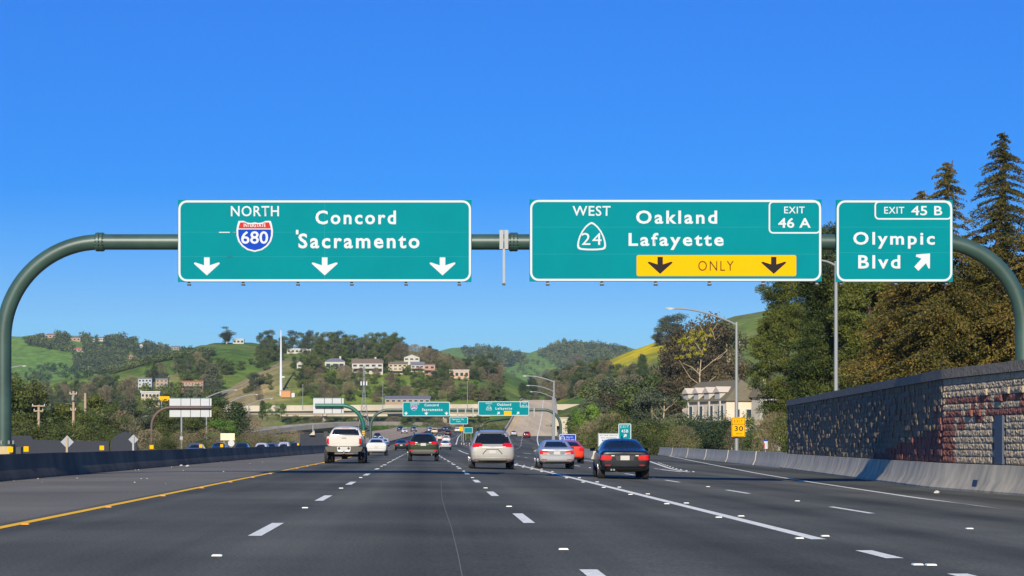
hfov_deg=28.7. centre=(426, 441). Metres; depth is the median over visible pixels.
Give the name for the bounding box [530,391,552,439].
street lamp
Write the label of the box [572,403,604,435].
green tree
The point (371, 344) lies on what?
oak tree
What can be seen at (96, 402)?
green tree
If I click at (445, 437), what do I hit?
suv
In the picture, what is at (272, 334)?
eucalyptus tree
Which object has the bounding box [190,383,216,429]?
oak tree
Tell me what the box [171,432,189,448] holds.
bare shrub
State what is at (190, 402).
wide sign
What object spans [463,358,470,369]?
oak tree
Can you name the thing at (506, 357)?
woodland
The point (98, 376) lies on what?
bare tree
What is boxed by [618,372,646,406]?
eucalyptus tree
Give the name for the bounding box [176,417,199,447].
conifer tree
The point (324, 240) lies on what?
highway sign
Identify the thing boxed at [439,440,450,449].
sedan
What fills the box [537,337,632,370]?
woodland
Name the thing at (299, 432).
bare shrub
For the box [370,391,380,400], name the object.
bare tree
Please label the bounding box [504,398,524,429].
flyover wall
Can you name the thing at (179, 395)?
oak tree
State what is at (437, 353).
bare tree
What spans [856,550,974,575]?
lane line markings
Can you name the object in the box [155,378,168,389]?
apartment building
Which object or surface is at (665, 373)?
eucalyptus tree
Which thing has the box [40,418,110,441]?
leafy shrub
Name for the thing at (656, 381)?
oak tree
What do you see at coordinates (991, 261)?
sign gantry
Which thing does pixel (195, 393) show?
eucalyptus tree
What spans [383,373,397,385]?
bare tree
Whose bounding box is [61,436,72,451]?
diamond sign
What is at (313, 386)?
green tree
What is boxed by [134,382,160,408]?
oak tree
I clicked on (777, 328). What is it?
pine tree
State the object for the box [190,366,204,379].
oak tree
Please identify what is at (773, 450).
bare shrub
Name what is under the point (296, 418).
oak tree
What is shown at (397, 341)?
oak tree
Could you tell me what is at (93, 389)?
oak tree
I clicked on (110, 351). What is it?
woodland
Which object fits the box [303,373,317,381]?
oak tree
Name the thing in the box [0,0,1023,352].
sky
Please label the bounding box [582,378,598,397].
oak tree
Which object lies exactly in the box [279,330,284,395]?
cell tower
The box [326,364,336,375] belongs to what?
green tree
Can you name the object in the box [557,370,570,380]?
bare tree
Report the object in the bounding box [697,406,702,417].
window
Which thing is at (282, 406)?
green tree
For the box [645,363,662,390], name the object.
eucalyptus tree
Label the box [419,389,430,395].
bare tree
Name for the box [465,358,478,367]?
oak tree
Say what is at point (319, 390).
bare tree
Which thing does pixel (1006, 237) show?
redwood tree
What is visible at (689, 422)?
leafy shrub
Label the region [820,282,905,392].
pine tree
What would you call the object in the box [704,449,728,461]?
precast barrier
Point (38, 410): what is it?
utility pole
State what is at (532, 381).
conifer tree
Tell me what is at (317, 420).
bare shrub
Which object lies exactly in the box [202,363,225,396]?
eucalyptus tree
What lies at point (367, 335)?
oak tree
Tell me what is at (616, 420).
leafy shrub
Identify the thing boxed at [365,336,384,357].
oak tree
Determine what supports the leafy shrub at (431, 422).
on the terrain
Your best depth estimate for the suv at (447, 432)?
540.05 m
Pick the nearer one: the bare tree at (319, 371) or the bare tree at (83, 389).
the bare tree at (319, 371)
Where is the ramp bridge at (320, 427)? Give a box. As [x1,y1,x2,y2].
[242,421,487,434]
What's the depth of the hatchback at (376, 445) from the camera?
165.07 m
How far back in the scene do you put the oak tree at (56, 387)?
1172.79 m
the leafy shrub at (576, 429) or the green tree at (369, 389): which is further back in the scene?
the green tree at (369, 389)
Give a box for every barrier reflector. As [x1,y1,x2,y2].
[7,447,12,453]
[24,446,28,452]
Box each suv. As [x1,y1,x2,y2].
[187,443,204,448]
[234,443,249,447]
[255,443,268,446]
[267,443,277,446]
[373,433,380,437]
[406,432,440,460]
[410,426,416,431]
[442,435,449,440]
[444,430,450,435]
[523,431,530,437]
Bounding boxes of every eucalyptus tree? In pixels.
[42,379,50,388]
[45,395,54,409]
[57,391,64,403]
[66,387,71,402]
[91,377,101,385]
[101,375,112,386]
[103,379,115,402]
[157,370,167,377]
[172,359,180,371]
[181,386,191,426]
[182,359,191,369]
[184,386,202,426]
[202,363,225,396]
[203,379,216,421]
[219,326,236,343]
[246,372,261,389]
[260,338,269,349]
[262,330,275,341]
[287,331,299,348]
[299,337,311,355]
[305,329,313,347]
[317,332,334,352]
[320,346,326,356]
[331,343,340,357]
[333,330,344,342]
[348,339,357,357]
[353,376,361,389]
[355,339,368,357]
[358,340,369,357]
[430,370,438,384]
[532,391,539,399]
[577,393,604,442]
[580,365,590,381]
[585,376,623,420]
[598,384,623,417]
[598,392,627,420]
[607,364,614,372]
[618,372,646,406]
[627,391,652,429]
[628,362,638,374]
[636,388,670,421]
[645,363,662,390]
[647,394,685,428]
[648,376,685,418]
[650,327,664,345]
[653,315,673,343]
[656,345,675,380]
[657,347,691,393]
[661,312,689,340]
[662,319,711,394]
[674,323,726,382]
[687,325,720,382]
[690,311,726,374]
[697,316,747,377]
[700,347,728,381]
[714,355,751,380]
[723,346,750,382]
[740,359,755,382]
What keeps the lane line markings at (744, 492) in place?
on the road at (390, 518)
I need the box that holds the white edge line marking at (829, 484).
[671,456,992,507]
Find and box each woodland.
[22,329,216,373]
[27,347,204,380]
[460,343,527,366]
[501,358,544,380]
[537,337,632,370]
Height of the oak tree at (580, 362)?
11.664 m
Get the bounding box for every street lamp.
[206,390,230,434]
[248,398,272,422]
[524,375,554,439]
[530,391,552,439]
[665,308,738,450]
[822,260,837,390]
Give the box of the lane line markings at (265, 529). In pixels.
[248,457,398,535]
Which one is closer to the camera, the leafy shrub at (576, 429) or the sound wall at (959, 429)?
the sound wall at (959, 429)
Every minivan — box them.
[278,442,290,445]
[431,428,437,433]
[465,428,514,468]
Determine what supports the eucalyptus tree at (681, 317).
on the terrain
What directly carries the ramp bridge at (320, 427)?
on the terrain
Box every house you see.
[45,334,55,337]
[69,336,81,341]
[233,339,244,343]
[287,349,311,353]
[324,356,345,370]
[351,357,383,374]
[388,362,407,373]
[403,354,419,364]
[410,362,424,372]
[424,364,434,375]
[449,370,468,379]
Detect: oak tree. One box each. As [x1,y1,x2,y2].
[11,372,50,436]
[45,394,57,405]
[47,384,64,400]
[68,380,85,397]
[68,387,83,402]
[70,382,86,392]
[70,412,110,443]
[76,402,130,449]
[82,387,99,396]
[90,379,110,398]
[103,374,119,386]
[108,381,124,399]
[109,404,142,441]
[111,379,135,401]
[112,389,127,405]
[113,395,128,408]
[115,399,158,448]
[132,387,151,420]
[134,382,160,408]
[134,398,146,424]
[137,402,152,417]
[140,395,176,447]
[144,358,157,381]
[154,387,175,427]
[161,382,188,430]
[162,384,182,423]
[174,354,192,368]
[176,364,186,371]
[179,370,195,380]
[183,374,192,380]
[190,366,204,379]
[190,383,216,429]
[193,359,210,372]
[214,357,224,368]
[217,375,225,385]
[219,363,230,374]
[224,361,234,374]
[235,360,245,369]
[253,345,264,358]
[253,358,260,367]
[256,330,269,347]
[260,337,276,345]
[260,347,274,361]
[260,357,271,370]
[261,373,272,383]
[267,339,284,355]
[268,344,283,360]
[276,337,292,352]
[285,418,294,424]
[292,368,303,380]
[292,415,303,424]
[295,332,306,348]
[300,350,323,377]
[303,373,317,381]
[306,417,318,422]
[310,332,322,347]
[313,340,328,355]
[319,342,328,356]
[320,332,340,351]
[323,352,332,360]
[324,378,337,388]
[332,344,344,356]
[338,337,357,354]
[338,353,349,364]
[344,341,358,357]
[344,389,354,401]
[348,335,357,347]
[358,354,368,358]
[362,332,374,349]
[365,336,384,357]
[366,341,379,354]
[367,350,379,358]
[368,375,377,383]
[370,332,381,342]
[372,384,383,395]
[377,332,391,343]
[377,342,390,357]
[380,335,399,353]
[383,388,395,396]
[386,332,401,352]
[389,337,407,358]
[389,377,403,387]
[400,416,415,426]
[401,366,409,374]
[409,372,421,387]
[412,390,419,395]
[413,416,424,421]
[414,379,428,391]
[421,374,433,386]
[427,388,437,400]
[433,377,446,390]
[435,358,447,368]
[435,371,449,384]
[437,365,453,376]
[438,362,451,373]
[446,393,454,401]
[450,358,463,369]
[450,389,460,400]
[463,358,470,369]
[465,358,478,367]
[468,366,482,379]
[469,368,480,379]
[469,385,483,400]
[471,415,487,427]
[479,353,500,380]
[484,386,498,400]
[486,381,499,387]
[492,388,505,400]
[495,376,505,388]
[520,390,530,399]
[542,389,552,399]
[546,369,565,385]
[549,375,569,396]
[563,371,588,386]
[563,383,617,434]
[572,360,591,370]
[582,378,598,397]
[591,356,609,368]
[605,395,650,429]
[609,375,689,416]
[611,363,626,376]
[617,373,695,435]
[619,368,638,379]
[636,368,649,378]
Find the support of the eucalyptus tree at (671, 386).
on the terrain
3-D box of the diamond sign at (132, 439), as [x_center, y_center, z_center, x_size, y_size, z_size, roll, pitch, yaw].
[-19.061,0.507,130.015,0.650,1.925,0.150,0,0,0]
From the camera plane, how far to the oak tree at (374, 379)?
1074.34 m
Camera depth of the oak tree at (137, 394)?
852.24 m
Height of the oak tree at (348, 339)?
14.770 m
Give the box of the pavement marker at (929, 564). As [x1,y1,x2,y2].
[925,563,936,565]
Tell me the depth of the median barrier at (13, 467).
80.06 m
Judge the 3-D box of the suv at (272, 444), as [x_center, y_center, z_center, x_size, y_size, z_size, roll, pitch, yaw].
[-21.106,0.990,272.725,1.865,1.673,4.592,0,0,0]
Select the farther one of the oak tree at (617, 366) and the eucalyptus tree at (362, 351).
the eucalyptus tree at (362, 351)
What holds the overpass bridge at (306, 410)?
on the terrain
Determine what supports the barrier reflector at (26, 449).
on the median barrier at (13, 467)
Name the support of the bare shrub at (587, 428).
on the terrain
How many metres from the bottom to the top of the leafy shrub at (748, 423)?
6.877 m
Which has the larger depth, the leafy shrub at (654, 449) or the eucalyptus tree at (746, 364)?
the eucalyptus tree at (746, 364)
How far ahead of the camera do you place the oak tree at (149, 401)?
419.22 m
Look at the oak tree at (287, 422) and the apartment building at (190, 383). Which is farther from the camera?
the apartment building at (190, 383)
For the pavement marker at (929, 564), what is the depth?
20.85 m
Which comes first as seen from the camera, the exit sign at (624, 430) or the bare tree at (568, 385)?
the exit sign at (624, 430)
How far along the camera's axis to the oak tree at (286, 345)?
1365.45 m
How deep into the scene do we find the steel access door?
57.98 m
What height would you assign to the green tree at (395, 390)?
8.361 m
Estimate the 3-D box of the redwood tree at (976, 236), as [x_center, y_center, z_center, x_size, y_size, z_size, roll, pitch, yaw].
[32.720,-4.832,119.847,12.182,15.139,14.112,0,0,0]
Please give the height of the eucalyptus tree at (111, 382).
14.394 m
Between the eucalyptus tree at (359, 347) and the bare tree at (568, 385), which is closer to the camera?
the bare tree at (568, 385)
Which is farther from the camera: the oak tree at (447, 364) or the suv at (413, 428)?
the oak tree at (447, 364)
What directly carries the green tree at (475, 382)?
on the terrain
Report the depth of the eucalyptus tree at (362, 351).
1315.57 m
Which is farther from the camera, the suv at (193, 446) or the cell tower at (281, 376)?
the cell tower at (281, 376)
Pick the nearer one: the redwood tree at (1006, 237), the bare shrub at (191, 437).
the redwood tree at (1006, 237)
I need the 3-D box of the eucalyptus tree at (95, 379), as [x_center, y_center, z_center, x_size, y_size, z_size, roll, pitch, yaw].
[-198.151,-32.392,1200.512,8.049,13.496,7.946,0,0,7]
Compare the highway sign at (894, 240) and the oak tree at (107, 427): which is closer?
the highway sign at (894, 240)
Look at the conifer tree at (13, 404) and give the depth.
239.05 m
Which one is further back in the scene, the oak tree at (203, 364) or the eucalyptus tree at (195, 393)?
the oak tree at (203, 364)
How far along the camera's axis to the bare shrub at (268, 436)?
349.61 m
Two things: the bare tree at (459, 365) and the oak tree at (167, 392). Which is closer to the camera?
the oak tree at (167, 392)
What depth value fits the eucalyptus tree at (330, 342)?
1299.34 m
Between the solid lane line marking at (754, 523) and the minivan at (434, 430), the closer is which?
the solid lane line marking at (754, 523)
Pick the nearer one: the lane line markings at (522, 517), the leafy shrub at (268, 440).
the lane line markings at (522, 517)
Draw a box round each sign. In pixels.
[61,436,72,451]
[128,435,137,449]
[159,396,169,403]
[169,398,211,416]
[178,200,471,281]
[220,433,234,442]
[228,440,233,447]
[313,397,343,412]
[402,402,449,415]
[449,417,467,441]
[464,427,472,439]
[478,401,528,415]
[529,199,821,281]
[559,434,575,439]
[598,433,617,446]
[618,423,630,438]
[731,417,744,436]
[836,200,952,281]
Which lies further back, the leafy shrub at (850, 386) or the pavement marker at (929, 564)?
the leafy shrub at (850, 386)
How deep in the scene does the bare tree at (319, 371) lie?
1070.44 m
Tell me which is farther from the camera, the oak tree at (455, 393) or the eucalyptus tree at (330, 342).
the eucalyptus tree at (330, 342)
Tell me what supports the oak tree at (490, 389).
on the terrain
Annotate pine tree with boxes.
[745,282,825,452]
[782,221,863,398]
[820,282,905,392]
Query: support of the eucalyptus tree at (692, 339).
on the terrain
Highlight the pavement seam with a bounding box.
[441,485,462,575]
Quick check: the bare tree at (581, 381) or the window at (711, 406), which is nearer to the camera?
the window at (711, 406)
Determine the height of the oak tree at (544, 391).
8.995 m
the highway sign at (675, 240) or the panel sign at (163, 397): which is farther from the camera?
the panel sign at (163, 397)
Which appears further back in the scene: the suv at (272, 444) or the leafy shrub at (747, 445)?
the suv at (272, 444)
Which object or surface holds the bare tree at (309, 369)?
on the terrain
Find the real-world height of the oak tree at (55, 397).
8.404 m
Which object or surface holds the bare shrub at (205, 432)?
on the terrain
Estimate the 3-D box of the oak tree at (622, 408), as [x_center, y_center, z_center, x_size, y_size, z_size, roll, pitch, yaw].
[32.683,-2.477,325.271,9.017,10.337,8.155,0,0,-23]
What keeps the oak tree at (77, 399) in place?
on the terrain
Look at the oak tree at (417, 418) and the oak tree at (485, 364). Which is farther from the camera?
the oak tree at (485, 364)
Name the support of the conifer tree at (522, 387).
on the terrain
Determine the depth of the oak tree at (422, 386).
1054.79 m
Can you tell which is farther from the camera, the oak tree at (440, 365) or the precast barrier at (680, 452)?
the oak tree at (440, 365)
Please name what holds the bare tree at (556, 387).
on the terrain
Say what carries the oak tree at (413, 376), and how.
on the terrain
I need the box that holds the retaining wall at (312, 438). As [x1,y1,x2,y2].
[300,425,326,445]
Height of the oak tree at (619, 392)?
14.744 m
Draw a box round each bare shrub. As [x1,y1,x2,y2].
[76,408,146,449]
[137,429,166,449]
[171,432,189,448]
[179,433,202,448]
[192,428,226,444]
[208,436,226,445]
[235,433,256,446]
[241,431,266,446]
[257,432,277,443]
[268,429,288,442]
[281,430,299,442]
[287,431,304,442]
[308,415,323,422]
[386,416,399,421]
[439,418,458,427]
[575,421,603,447]
[582,413,625,446]
[668,424,699,448]
[723,426,746,449]
[751,413,786,451]
[759,411,787,451]
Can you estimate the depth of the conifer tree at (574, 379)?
998.29 m
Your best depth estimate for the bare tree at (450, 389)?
1043.53 m
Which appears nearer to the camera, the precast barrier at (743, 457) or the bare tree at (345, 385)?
the precast barrier at (743, 457)
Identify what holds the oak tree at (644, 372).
on the terrain
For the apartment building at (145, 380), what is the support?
on the terrain
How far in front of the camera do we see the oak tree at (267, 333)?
1345.86 m
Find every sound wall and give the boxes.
[11,432,137,453]
[779,359,1023,495]
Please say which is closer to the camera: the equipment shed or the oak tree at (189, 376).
the equipment shed
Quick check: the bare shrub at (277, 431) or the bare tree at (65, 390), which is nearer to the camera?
the bare shrub at (277, 431)
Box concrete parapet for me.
[584,449,595,458]
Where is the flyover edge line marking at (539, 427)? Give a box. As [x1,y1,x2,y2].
[535,400,543,450]
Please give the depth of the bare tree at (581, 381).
972.96 m
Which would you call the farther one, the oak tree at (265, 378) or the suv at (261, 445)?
the oak tree at (265, 378)
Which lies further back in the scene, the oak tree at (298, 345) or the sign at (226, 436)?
the oak tree at (298, 345)
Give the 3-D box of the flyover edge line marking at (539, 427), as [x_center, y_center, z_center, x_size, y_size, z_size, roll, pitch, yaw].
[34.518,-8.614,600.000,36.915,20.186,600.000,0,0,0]
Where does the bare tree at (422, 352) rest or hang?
on the terrain
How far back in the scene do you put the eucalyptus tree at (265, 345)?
1320.18 m
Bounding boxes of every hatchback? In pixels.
[365,438,388,455]
[564,440,583,462]
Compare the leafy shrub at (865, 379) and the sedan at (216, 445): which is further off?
the sedan at (216, 445)
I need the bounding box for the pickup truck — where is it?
[324,426,369,462]
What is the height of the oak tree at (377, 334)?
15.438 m
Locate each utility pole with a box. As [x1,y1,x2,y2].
[32,404,44,426]
[70,391,76,436]
[84,393,86,427]
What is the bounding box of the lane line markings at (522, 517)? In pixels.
[441,457,604,575]
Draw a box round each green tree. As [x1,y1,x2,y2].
[42,403,83,429]
[66,393,113,432]
[162,423,188,446]
[203,406,226,446]
[207,418,238,443]
[260,402,273,420]
[273,403,288,421]
[309,384,320,398]
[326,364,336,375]
[355,383,367,395]
[368,388,375,397]
[387,385,399,394]
[395,381,406,395]
[457,386,469,400]
[472,380,478,390]
[570,409,580,417]
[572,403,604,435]
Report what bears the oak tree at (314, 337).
on the terrain
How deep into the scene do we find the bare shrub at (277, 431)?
354.74 m
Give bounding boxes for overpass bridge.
[223,404,578,421]
[280,413,489,421]
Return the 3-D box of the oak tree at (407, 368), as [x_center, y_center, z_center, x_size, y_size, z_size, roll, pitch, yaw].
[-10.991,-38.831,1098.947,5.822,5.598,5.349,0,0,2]
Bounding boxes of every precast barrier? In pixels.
[657,447,672,455]
[671,448,687,457]
[686,448,706,459]
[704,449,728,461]
[726,450,756,464]
[753,451,787,467]
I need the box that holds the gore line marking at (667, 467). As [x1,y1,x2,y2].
[650,461,687,471]
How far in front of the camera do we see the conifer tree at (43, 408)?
249.48 m
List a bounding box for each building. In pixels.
[138,378,152,391]
[140,391,161,407]
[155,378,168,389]
[181,381,204,392]
[384,396,430,404]
[679,379,780,450]
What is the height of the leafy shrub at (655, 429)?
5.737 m
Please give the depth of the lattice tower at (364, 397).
799.23 m
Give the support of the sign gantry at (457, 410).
on the flyover approach road at (527, 444)
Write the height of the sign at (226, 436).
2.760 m
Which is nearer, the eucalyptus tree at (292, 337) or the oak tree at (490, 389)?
the oak tree at (490, 389)
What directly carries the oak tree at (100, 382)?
on the terrain
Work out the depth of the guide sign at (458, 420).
449.97 m
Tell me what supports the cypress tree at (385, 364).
on the terrain
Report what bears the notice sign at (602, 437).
on the road at (390, 518)
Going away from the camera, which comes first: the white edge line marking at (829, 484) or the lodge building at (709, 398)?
the white edge line marking at (829, 484)
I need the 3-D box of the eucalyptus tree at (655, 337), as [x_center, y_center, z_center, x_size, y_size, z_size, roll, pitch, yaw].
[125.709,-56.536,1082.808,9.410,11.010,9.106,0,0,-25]
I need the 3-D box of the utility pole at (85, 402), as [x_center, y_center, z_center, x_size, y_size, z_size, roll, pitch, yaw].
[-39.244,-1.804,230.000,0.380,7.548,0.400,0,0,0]
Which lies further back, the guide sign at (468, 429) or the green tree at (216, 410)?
the guide sign at (468, 429)
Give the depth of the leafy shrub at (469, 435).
498.88 m
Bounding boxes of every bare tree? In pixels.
[54,384,72,401]
[77,383,96,400]
[89,375,104,387]
[96,385,114,404]
[116,376,137,402]
[118,390,133,402]
[156,362,166,374]
[193,352,202,361]
[233,413,263,443]
[254,387,262,399]
[303,367,313,378]
[312,385,326,396]
[314,359,323,370]
[314,368,323,376]
[318,382,331,395]
[328,385,339,396]
[336,365,351,381]
[341,383,350,393]
[344,380,358,391]
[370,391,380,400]
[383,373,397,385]
[387,382,401,395]
[391,343,408,360]
[399,385,412,395]
[403,386,412,395]
[407,344,421,356]
[416,346,429,361]
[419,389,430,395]
[423,348,435,363]
[430,351,444,363]
[437,353,452,370]
[438,390,446,397]
[441,380,452,390]
[445,386,456,395]
[450,358,465,369]
[463,384,476,398]
[476,367,486,380]
[477,387,489,400]
[486,373,498,385]
[490,374,502,385]
[534,376,547,393]
[546,380,565,400]
[555,384,568,399]
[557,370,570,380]
[562,381,575,397]
[566,354,584,365]
[568,366,583,377]
[573,380,585,394]
[596,360,613,374]
[620,366,633,377]
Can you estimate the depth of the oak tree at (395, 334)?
1338.68 m
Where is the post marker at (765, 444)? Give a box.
[764,440,767,451]
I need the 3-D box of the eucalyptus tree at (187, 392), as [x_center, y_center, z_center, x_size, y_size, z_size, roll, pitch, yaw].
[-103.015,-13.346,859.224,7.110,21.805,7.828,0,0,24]
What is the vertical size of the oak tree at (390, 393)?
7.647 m
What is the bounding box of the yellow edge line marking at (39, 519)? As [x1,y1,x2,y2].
[0,449,389,528]
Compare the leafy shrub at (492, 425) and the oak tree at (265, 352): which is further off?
the oak tree at (265, 352)
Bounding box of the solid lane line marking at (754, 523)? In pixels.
[459,450,823,538]
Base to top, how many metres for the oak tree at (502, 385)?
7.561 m
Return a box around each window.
[689,406,692,418]
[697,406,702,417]
[710,405,712,417]
[718,405,723,418]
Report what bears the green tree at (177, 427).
on the terrain
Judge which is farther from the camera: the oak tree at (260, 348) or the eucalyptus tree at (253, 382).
the oak tree at (260, 348)
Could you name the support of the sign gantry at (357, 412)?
on the road at (390, 518)
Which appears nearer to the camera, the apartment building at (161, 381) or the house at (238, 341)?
the apartment building at (161, 381)
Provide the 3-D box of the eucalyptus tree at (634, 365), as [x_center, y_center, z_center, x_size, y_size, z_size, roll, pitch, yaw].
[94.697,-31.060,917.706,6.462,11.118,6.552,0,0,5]
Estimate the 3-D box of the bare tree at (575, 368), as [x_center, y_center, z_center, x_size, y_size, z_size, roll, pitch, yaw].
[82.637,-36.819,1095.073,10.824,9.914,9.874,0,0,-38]
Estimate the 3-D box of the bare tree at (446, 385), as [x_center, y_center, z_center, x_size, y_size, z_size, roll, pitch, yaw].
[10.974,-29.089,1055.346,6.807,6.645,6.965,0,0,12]
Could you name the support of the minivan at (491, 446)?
on the road at (390, 518)
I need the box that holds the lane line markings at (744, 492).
[525,457,869,512]
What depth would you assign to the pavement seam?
24.05 m
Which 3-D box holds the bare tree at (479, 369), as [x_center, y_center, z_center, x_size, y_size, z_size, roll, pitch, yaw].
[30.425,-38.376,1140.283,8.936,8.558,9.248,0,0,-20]
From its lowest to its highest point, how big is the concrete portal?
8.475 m
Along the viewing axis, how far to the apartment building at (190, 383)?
928.93 m
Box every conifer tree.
[11,378,48,437]
[22,401,51,426]
[149,410,172,449]
[160,413,180,445]
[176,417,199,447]
[186,417,208,445]
[197,395,230,436]
[223,401,253,444]
[258,400,266,419]
[289,356,297,367]
[517,382,528,398]
[526,378,539,399]
[539,374,549,391]
[567,376,580,396]
[637,354,648,375]
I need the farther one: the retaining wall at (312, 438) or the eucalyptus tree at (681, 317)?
the eucalyptus tree at (681, 317)
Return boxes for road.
[0,449,1023,575]
[224,427,441,442]
[361,428,485,449]
[506,400,555,435]
[509,436,556,450]
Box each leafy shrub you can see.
[11,412,45,438]
[11,421,49,439]
[11,426,42,439]
[22,416,91,440]
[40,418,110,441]
[101,430,122,450]
[151,434,178,449]
[187,436,211,447]
[226,437,251,447]
[241,385,253,392]
[245,432,272,445]
[252,377,264,383]
[272,434,296,443]
[296,378,314,386]
[299,385,320,394]
[372,424,386,430]
[419,419,443,425]
[456,423,470,426]
[460,431,474,440]
[487,421,502,429]
[549,415,573,433]
[556,420,600,448]
[576,423,613,448]
[583,411,638,445]
[584,434,597,449]
[606,416,658,432]
[616,430,651,448]
[631,417,668,444]
[631,418,666,445]
[632,430,672,454]
[633,416,687,452]
[652,425,702,453]
[678,412,724,449]
[681,409,741,449]
[712,416,746,449]
[732,411,762,450]
[740,428,775,451]
[768,395,790,451]
[777,389,824,452]
[828,373,861,391]
[853,371,891,386]
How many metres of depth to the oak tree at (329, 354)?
1119.08 m
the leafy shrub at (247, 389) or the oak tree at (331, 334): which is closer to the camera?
the leafy shrub at (247, 389)
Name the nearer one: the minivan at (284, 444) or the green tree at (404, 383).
the minivan at (284, 444)
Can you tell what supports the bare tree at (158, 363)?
on the terrain
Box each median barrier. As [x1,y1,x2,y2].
[0,445,327,481]
[365,426,450,446]
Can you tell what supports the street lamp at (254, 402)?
on the terrain
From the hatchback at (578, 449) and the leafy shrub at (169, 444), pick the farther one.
the leafy shrub at (169, 444)
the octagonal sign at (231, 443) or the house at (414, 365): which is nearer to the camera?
the octagonal sign at (231, 443)
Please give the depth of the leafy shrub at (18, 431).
199.47 m
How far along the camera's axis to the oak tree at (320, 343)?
1134.08 m
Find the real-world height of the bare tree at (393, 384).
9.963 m
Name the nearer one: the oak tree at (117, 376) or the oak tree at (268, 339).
the oak tree at (117, 376)
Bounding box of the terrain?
[11,285,991,451]
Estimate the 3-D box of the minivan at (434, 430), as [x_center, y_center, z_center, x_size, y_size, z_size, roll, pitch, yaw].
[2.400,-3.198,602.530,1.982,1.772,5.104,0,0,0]
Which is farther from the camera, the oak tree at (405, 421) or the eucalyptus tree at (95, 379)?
the eucalyptus tree at (95, 379)
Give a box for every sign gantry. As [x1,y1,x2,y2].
[0,230,1023,445]
[150,406,211,443]
[315,404,364,438]
[369,407,561,439]
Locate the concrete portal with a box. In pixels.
[555,417,568,435]
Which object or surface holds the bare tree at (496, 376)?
on the terrain
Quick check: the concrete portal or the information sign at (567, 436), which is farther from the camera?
the concrete portal
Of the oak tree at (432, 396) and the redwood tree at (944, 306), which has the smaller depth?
the redwood tree at (944, 306)
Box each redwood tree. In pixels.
[832,190,969,386]
[840,288,915,387]
[849,160,1011,385]
[916,132,1023,367]
[955,235,1004,340]
[962,233,1023,364]
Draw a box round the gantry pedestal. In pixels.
[0,446,22,453]
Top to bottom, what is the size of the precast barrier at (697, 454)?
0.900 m
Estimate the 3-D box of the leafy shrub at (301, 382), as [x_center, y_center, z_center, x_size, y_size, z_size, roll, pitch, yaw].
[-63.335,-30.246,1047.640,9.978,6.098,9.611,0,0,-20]
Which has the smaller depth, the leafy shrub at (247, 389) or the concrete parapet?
the concrete parapet
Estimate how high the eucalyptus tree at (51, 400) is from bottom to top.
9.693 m
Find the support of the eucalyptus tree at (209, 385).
on the terrain
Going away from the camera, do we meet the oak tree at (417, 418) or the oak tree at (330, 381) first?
the oak tree at (417, 418)
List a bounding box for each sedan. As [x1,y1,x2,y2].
[212,442,228,447]
[394,440,407,450]
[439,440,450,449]
[532,440,574,468]
[590,436,649,478]
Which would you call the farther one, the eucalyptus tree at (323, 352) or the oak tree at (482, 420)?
the eucalyptus tree at (323, 352)
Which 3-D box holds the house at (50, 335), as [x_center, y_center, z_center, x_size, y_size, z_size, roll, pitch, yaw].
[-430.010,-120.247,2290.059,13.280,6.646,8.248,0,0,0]
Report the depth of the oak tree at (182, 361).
1250.13 m
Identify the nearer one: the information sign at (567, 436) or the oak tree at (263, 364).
the information sign at (567, 436)
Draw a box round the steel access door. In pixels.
[994,415,1004,463]
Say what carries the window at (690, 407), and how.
in the lodge building at (709, 398)
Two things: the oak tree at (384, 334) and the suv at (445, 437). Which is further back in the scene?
the oak tree at (384, 334)
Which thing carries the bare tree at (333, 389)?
on the terrain
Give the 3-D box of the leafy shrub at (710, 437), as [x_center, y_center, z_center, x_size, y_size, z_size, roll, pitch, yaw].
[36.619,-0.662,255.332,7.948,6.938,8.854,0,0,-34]
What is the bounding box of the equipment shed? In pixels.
[280,390,294,397]
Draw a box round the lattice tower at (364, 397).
[358,365,368,430]
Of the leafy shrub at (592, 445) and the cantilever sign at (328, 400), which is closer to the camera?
the leafy shrub at (592, 445)
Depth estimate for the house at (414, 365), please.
1110.23 m
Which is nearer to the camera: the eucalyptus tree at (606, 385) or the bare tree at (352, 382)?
the eucalyptus tree at (606, 385)
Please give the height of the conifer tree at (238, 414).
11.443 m
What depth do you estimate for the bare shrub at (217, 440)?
309.72 m
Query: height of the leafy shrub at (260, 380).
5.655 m
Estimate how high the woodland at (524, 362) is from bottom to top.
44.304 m
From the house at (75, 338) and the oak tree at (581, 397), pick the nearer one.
the oak tree at (581, 397)
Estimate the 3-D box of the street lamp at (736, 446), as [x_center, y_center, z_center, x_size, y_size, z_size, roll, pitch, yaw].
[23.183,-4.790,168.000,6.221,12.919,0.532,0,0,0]
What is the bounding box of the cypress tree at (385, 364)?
[380,353,389,372]
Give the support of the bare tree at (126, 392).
on the terrain
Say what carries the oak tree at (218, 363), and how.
on the terrain
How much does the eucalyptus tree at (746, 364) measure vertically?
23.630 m
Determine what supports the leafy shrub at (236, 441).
on the terrain
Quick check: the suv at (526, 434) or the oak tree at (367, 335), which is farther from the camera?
the oak tree at (367, 335)
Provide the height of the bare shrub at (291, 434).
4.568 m
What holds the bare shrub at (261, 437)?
on the terrain
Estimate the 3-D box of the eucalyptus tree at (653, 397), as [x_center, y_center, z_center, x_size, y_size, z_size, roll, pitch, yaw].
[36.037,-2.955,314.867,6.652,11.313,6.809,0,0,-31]
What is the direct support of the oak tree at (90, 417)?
on the terrain
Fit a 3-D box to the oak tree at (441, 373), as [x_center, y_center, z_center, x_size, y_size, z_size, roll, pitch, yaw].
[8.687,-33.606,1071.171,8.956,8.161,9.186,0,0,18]

